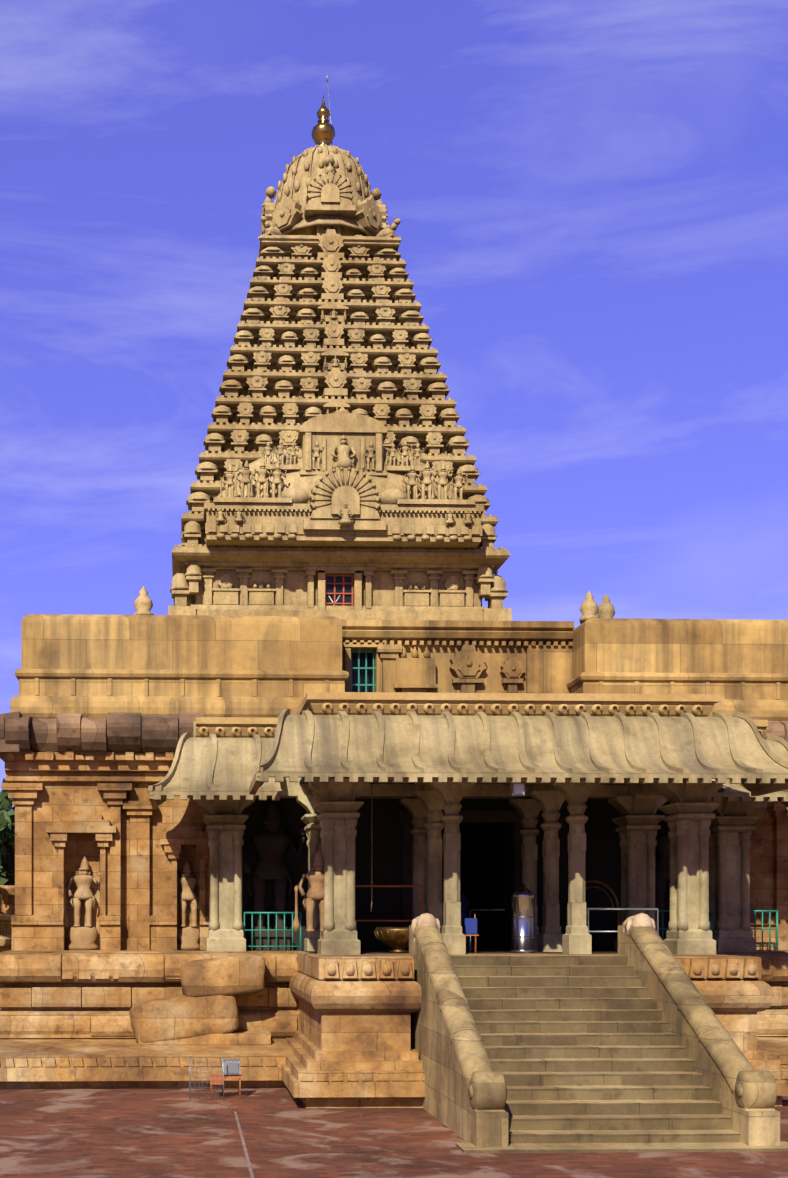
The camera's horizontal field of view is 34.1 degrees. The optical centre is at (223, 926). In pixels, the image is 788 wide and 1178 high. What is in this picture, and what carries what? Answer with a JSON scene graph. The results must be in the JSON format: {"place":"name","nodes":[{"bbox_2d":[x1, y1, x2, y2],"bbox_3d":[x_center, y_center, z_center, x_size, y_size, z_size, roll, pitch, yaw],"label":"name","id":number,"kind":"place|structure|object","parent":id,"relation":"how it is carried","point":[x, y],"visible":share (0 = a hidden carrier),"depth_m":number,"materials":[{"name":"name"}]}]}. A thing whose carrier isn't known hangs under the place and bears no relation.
{"place":"outdoors","nodes":[
{"label":"outdoors","id":0,"kind":"place"},
{"bbox_2d":[0,1088,787,1177],"bbox_3d":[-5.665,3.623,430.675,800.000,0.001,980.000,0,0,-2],"label":"paved ground","id":1,"kind":"structure","parent":0,"point":[119,1133],"depth_m":20.80,"materials":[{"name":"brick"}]},
{"bbox_2d":[0,801,8,884],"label":"tree","id":2,"kind":"object","parent":1,"relation":"on","point":[3,875],"visible":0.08,"depth_m":95.66,"materials":[{"name":"green plant"}]},
{"bbox_2d":[0,895,11,986],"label":"distant shrine","id":3,"kind":"object","parent":1,"relation":"on","point":[5,938],"visible":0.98,"depth_m":59.22,"materials":[{"name":"stone"}]},
{"bbox_2d":[0,778,14,884],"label":"tree","id":4,"kind":"object","parent":1,"relation":"on","point":[7,821],"depth_m":83.39,"materials":[{"name":"green plant"}]},
{"bbox_2d":[0,885,14,934],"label":"cloister wall","id":5,"kind":"structure","parent":1,"relation":"on","point":[7,902],"depth_m":79.98,"materials":[{"name":"stone"}]},
{"bbox_2d":[189,1055,223,1099],"bbox_3d":[-0.369,3.197,26.779,0.724,0.850,0.774,0,0,-2],"label":"floodlight cage","id":6,"kind":"object","parent":1,"relation":"on","point":[219,1087],"visible":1,"depth_m":26.41,"materials":[{"name":"grey metal"}]},
{"bbox_2d":[210,1074,241,1098],"bbox_3d":[0.032,3.393,26.765,0.660,0.460,0.460,0,0,-2],"label":"wooden table","id":7,"kind":"object","parent":1,"relation":"on","point":[214,1079],"visible":0.88,"depth_m":26.56,"materials":[{"name":"brown wood"}]},
{"bbox_2d":[224,1058,240,1075],"bbox_3d":[0.166,2.987,26.799,0.370,0.350,0.340,0,0,-2],"label":"floodlight body","id":8,"kind":"object","parent":7,"relation":"on","point":[231,1067],"visible":0.94,"depth_m":26.63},
{"bbox_2d":[234,1112,253,1177],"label":"ground line","id":9,"kind":"object","parent":1,"relation":"on","point":[245,1149],"visible":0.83,"depth_m":20.68,"materials":[{"name":"white paint"}]},
{"bbox_2d":[168,144,574,629],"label":"temple tower","id":10,"kind":"structure","parent":1,"relation":"on","point":[335,441],"depth_m":57.17,"materials":[{"name":"stone"}]},
{"bbox_2d":[311,95,334,145],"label":"finial","id":11,"kind":"object","parent":10,"relation":"on","point":[323,131],"visible":0.79,"depth_m":63.25,"materials":[{"name":"gold metal"}]},
{"bbox_2d":[327,73,331,144],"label":"lightning rod","id":12,"kind":"object","parent":10,"relation":"attached to","point":[329,101],"visible":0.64,"depth_m":63.52,"materials":[{"name":"grey metal"}]},
{"bbox_2d":[327,577,350,605],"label":"window pane","id":13,"kind":"structure","parent":10,"relation":"attached to","point":[339,589],"depth_m":57.07,"materials":[{"name":"black glass"}]},
{"bbox_2d":[325,574,353,605],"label":"window grille","id":14,"kind":"object","parent":10,"relation":"attached to","point":[343,593],"visible":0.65,"depth_m":56.98,"materials":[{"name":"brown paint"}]},
{"bbox_2d":[0,941,787,1107],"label":"temple base","id":15,"kind":"object","parent":1,"relation":"on","point":[359,1025],"visible":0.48,"depth_m":25.86,"materials":[{"name":"beige stone"}]},
{"bbox_2d":[129,954,270,1044],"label":"stone blocks","id":16,"kind":"object","parent":15,"relation":"on","point":[203,1010],"depth_m":29.57,"materials":[{"name":"stone"}]},
{"bbox_2d":[64,850,337,949],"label":"statues","id":17,"kind":"object","parent":15,"relation":"on","point":[82,938],"visible":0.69,"depth_m":32.39,"materials":[{"name":"stone"}]},
{"bbox_2d":[0,953,787,1035],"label":"rough plinth blocks","id":18,"kind":"structure","parent":15,"relation":"attached to","point":[46,967],"depth_m":30.42,"materials":[{"name":"beige stone"}]},
{"bbox_2d":[0,959,787,1080],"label":"plinth friezes","id":19,"kind":"object","parent":15,"relation":"attached to","point":[714,968],"visible":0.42,"depth_m":25.60,"materials":[{"name":"beige stone"}]},
{"bbox_2d":[2,752,787,949],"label":"storey walls","id":20,"kind":"structure","parent":15,"relation":"on","point":[115,829],"depth_m":32.22,"materials":[{"name":"stone"}]},
{"bbox_2d":[0,711,787,760],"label":"cornice","id":21,"kind":"structure","parent":20,"relation":"on","point":[114,732],"depth_m":31.41,"materials":[{"name":"brown stone"}]},
{"bbox_2d":[10,614,787,740],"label":"storey walls","id":22,"kind":"structure","parent":21,"relation":"on","point":[93,666],"depth_m":32.74,"materials":[{"name":"stone"}]},
{"bbox_2d":[352,653,372,691],"bbox_3d":[3.704,-6.628,34.452,0.700,1.600,0.048,0,0,-2],"label":"dark window","id":23,"kind":"structure","parent":22,"relation":"attached to","point":[362,671],"depth_m":34.43,"materials":[{"name":"black glass"}]},
{"bbox_2d":[351,649,375,691],"bbox_3d":[3.718,-6.628,33.991,0.700,1.600,0.035,0,0,-2],"label":"window grille","id":24,"kind":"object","parent":22,"relation":"on","point":[365,668],"depth_m":33.98,"materials":[{"name":"teal metal"}]},
{"bbox_2d":[133,586,614,623],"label":"rooftop finials","id":25,"kind":"object","parent":22,"relation":"on","point":[589,607],"visible":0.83,"depth_m":33.37,"materials":[{"name":"stone"}]},
{"bbox_2d":[174,777,669,952],"bbox_3d":[5.958,-2.002,41.049,15.000,5.290,25.800,0,0,-2],"label":"dark interior","id":26,"kind":"object","parent":15,"relation":"on","point":[487,866],"visible":0.23,"depth_m":32.81,"materials":[{"name":"stone"}]},
{"bbox_2d":[371,784,372,911],"bbox_3d":[3.330,-1.767,28.515,0.061,2.881,0.052,0,0,-2],"label":"bell rope","id":27,"kind":"object","parent":26,"relation":"hanging from","point":[371,848],"visible":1,"depth_m":28.51,"materials":[{"name":"paint"}]},
{"bbox_2d":[355,885,422,920],"bbox_3d":[3.805,-0.164,29.379,1.648,1.574,0.050,0,0,-2],"label":"rusty frame","id":28,"kind":"object","parent":26,"relation":"on","point":[421,886],"visible":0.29,"depth_m":29.37,"materials":[{"name":"orange metal"}]},
{"bbox_2d":[374,927,408,952],"bbox_3d":[4.016,0.323,29.035,1.172,0.600,1.172,0,0,-2],"label":"metal bowl","id":29,"kind":"object","parent":26,"relation":"on","point":[396,939],"visible":0.67,"depth_m":28.68,"materials":[{"name":"gold metal"}]},
{"bbox_2d":[242,799,669,949],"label":"dvarapala guardians","id":30,"kind":"object","parent":26,"relation":"on","point":[270,843],"visible":0.56,"depth_m":32.27,"materials":[{"name":"brown stone"}]},
{"bbox_2d":[398,810,522,949],"bbox_3d":[6.208,-1.177,32.677,3.400,3.600,0.150,0,0,-2],"label":"door frame","id":31,"kind":"object","parent":26,"relation":"attached to","point":[405,818],"visible":0.41,"depth_m":32.61,"materials":[{"name":"brown stone"}]},
{"bbox_2d":[461,914,478,953],"bbox_3d":[5.583,0.172,28.802,0.360,0.900,0.340,0,0,-2],"label":"sign stand","id":32,"kind":"object","parent":26,"relation":"on","point":[474,935],"visible":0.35,"depth_m":28.87,"materials":[{"name":"orange wood"}]},
{"bbox_2d":[465,918,476,933],"bbox_3d":[5.588,-0.003,28.647,0.280,0.350,0.030,0,0,-2],"label":"blue sign board","id":33,"kind":"object","parent":32,"relation":"attached to","point":[470,925],"visible":1,"depth_m":28.63,"materials":[{"name":"blue"}]},
{"bbox_2d":[510,884,535,952],"bbox_3d":[6.866,-0.177,29.070,0.600,1.600,0.600,0,0,-2],"label":"metal cylinder","id":34,"kind":"object","parent":26,"relation":"on","point":[522,896],"visible":0.94,"depth_m":28.86,"materials":[{"name":"grey metal"}]},
{"bbox_2d":[566,880,619,950],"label":"arch","id":35,"kind":"structure","parent":26,"relation":"on","point":[612,893],"depth_m":30.42,"materials":[{"name":"metal"}]},
{"bbox_2d":[196,778,763,954],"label":"columns","id":36,"kind":"structure","parent":15,"relation":"on","point":[710,842],"depth_m":30.03,"materials":[{"name":"beige stone"}]},
{"bbox_2d":[187,721,700,802],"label":"ceiling beam","id":37,"kind":"structure","parent":36,"relation":"on","point":[289,789],"depth_m":31.23,"materials":[{"name":"brown stone"}]},
{"bbox_2d":[148,709,787,809],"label":"roof","id":38,"kind":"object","parent":37,"relation":"attached to","point":[739,756],"visible":1,"depth_m":27.17,"materials":[{"name":"beige stone"}]},
{"bbox_2d":[510,783,524,795],"bbox_3d":[6.077,-2.828,26.195,0.250,0.260,0.200,0,0,-2],"label":"lamp housing","id":39,"kind":"object","parent":38,"relation":"attached to","point":[512,789],"visible":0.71,"depth_m":26.12,"materials":[{"name":"grey metal"}]},
{"bbox_2d":[514,784,523,793],"bbox_3d":[6.080,-2.828,26.083,0.190,0.200,0.025,0,0,-2],"label":"lamp","id":40,"kind":"object","parent":39,"relation":"attached to","point":[518,788],"visible":1,"depth_m":26.07,"materials":[{"name":"white glass"}]},
{"bbox_2d":[196,692,767,738],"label":"porch cornice","id":41,"kind":"structure","parent":37,"relation":"on","point":[488,704],"depth_m":27.78,"materials":[{"name":"beige stone"}]},
{"bbox_2d":[243,910,777,950],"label":"green railings","id":42,"kind":"object","parent":15,"relation":"on","point":[662,929],"visible":0.46,"depth_m":31.31,"materials":[{"name":"green metal"}]},
{"bbox_2d":[469,908,658,951],"bbox_3d":[7.626,0.112,28.606,4.154,1.022,0.653,0,0,21],"label":"metal railing","id":43,"kind":"object","parent":15,"relation":"on","point":[657,927],"visible":0.67,"depth_m":28.12,"materials":[{"name":"grey metal"}]},
{"bbox_2d":[409,918,779,1146],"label":"stair balustrades","id":44,"kind":"object","parent":1,"relation":"on","point":[465,1098],"visible":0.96,"depth_m":22.71,"materials":[{"name":"stone"}]},
{"bbox_2d":[410,913,655,958],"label":"balustrade elephants","id":45,"kind":"object","parent":44,"relation":"on","point":[429,920],"visible":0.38,"depth_m":26.03,"materials":[{"name":"beige stone"}]},
{"bbox_2d":[449,955,787,1152],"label":"entrance stairs","id":46,"kind":"structure","parent":1,"relation":"on","point":[586,1053],"depth_m":22.82,"materials":[{"name":"stone"}]},
{"bbox_2d":[0,0,787,807],"label":"sky","id":47,"kind":"structure","parent":0,"point":[589,198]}
]}

